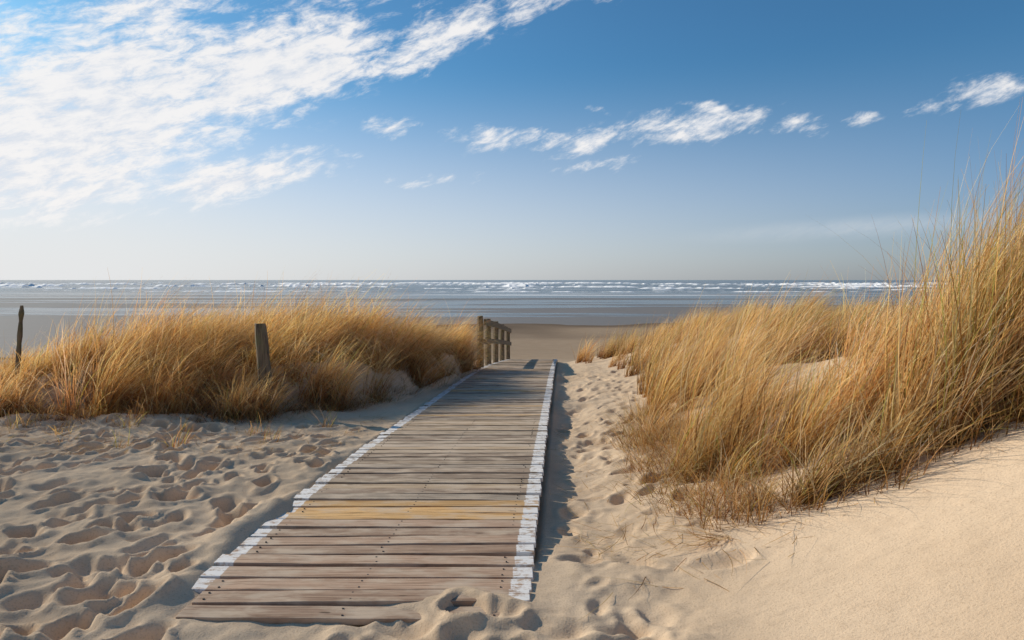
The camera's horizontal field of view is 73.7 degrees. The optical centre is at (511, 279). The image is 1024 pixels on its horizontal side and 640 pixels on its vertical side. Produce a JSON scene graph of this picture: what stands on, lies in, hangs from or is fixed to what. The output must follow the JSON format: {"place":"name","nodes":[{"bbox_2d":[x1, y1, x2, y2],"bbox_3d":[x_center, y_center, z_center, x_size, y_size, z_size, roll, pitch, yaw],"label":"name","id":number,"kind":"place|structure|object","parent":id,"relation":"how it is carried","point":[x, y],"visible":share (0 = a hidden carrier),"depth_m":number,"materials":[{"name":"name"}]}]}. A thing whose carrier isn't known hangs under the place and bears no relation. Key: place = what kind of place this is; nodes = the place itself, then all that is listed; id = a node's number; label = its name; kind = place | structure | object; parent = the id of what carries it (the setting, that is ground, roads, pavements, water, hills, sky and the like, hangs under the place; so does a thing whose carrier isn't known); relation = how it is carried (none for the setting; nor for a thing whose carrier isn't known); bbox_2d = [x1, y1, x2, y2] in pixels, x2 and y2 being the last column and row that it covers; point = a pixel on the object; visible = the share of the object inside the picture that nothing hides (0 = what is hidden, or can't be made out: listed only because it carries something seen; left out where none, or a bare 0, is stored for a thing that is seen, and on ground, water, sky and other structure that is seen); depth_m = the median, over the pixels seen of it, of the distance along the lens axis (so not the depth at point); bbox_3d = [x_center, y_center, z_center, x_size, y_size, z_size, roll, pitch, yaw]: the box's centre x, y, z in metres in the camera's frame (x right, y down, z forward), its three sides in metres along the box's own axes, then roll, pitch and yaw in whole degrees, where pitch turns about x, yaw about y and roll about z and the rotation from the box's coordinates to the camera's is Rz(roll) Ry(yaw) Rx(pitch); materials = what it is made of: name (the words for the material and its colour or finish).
{"place":"outdoors","nodes":[
{"label":"outdoors","id":0,"kind":"place"},
{"bbox_2d":[0,280,954,357],"bbox_3d":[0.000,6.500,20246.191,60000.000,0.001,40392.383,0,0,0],"label":"sea","id":1,"kind":"structure","parent":0,"point":[601,306],"depth_m":226.32,"materials":[{"name":"liquid"}]},
{"bbox_2d":[0,282,961,291],"bbox_3d":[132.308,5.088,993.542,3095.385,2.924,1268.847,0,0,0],"label":"breaking waves","id":2,"kind":"object","parent":1,"relation":"on","point":[511,285],"visible":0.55,"depth_m":601.16,"materials":[{"name":"liquid"}]},
{"bbox_2d":[0,323,1023,639],"bbox_3d":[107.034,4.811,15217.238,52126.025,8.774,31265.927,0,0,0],"label":"ground","id":3,"kind":"structure","parent":0,"point":[132,541],"depth_m":4.08,"materials":[{"name":"beige sand"}]},
{"bbox_2d":[15,305,23,383],"bbox_3d":[-7.223,1.036,10.000,0.145,1.329,0.079,0,0,0],"label":"fence post","id":4,"kind":"object","parent":3,"relation":"on","point":[20,332],"visible":0.72,"depth_m":9.98,"materials":[{"name":"brown wood"}]},
{"bbox_2d":[0,267,505,426],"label":"marram grass","id":5,"kind":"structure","parent":3,"relation":"on","point":[206,348],"depth_m":10.12,"materials":[{"name":"yellow plant"}]},
{"bbox_2d":[254,323,274,408],"bbox_3d":[-3.382,1.247,9.350,0.277,1.307,0.188,0,0,0],"label":"wooden post","id":6,"kind":"object","parent":3,"relation":"on","point":[262,348],"visible":0.66,"depth_m":9.28,"materials":[{"name":"wood"}]},
{"bbox_2d":[176,359,557,624],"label":"boardwalk","id":7,"kind":"structure","parent":3,"relation":"on","point":[439,493],"depth_m":4.72,"materials":[{"name":"brown wood"}]},
{"bbox_2d":[477,316,510,368],"bbox_3d":[-0.467,2.274,22.249,0.236,2.692,9.304,0,0,4],"label":"wooden handrail","id":8,"kind":"object","parent":7,"relation":"attached to","point":[497,326],"visible":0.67,"depth_m":21.63,"materials":[{"name":"wood"}]},
{"bbox_2d":[0,405,1018,622],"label":"straw litter","id":9,"kind":"object","parent":3,"relation":"on","point":[716,539],"visible":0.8,"depth_m":5.77,"materials":[{"name":"beige plant"}]},
{"bbox_2d":[571,99,1023,536],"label":"marram grass","id":10,"kind":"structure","parent":3,"relation":"on","point":[951,359],"depth_m":5.11,"materials":[{"name":"yellow plant"}]},
{"bbox_2d":[0,0,1023,279],"label":"sky","id":11,"kind":"structure","parent":0,"point":[146,139],"materials":[{"name":"blue"}]}
]}

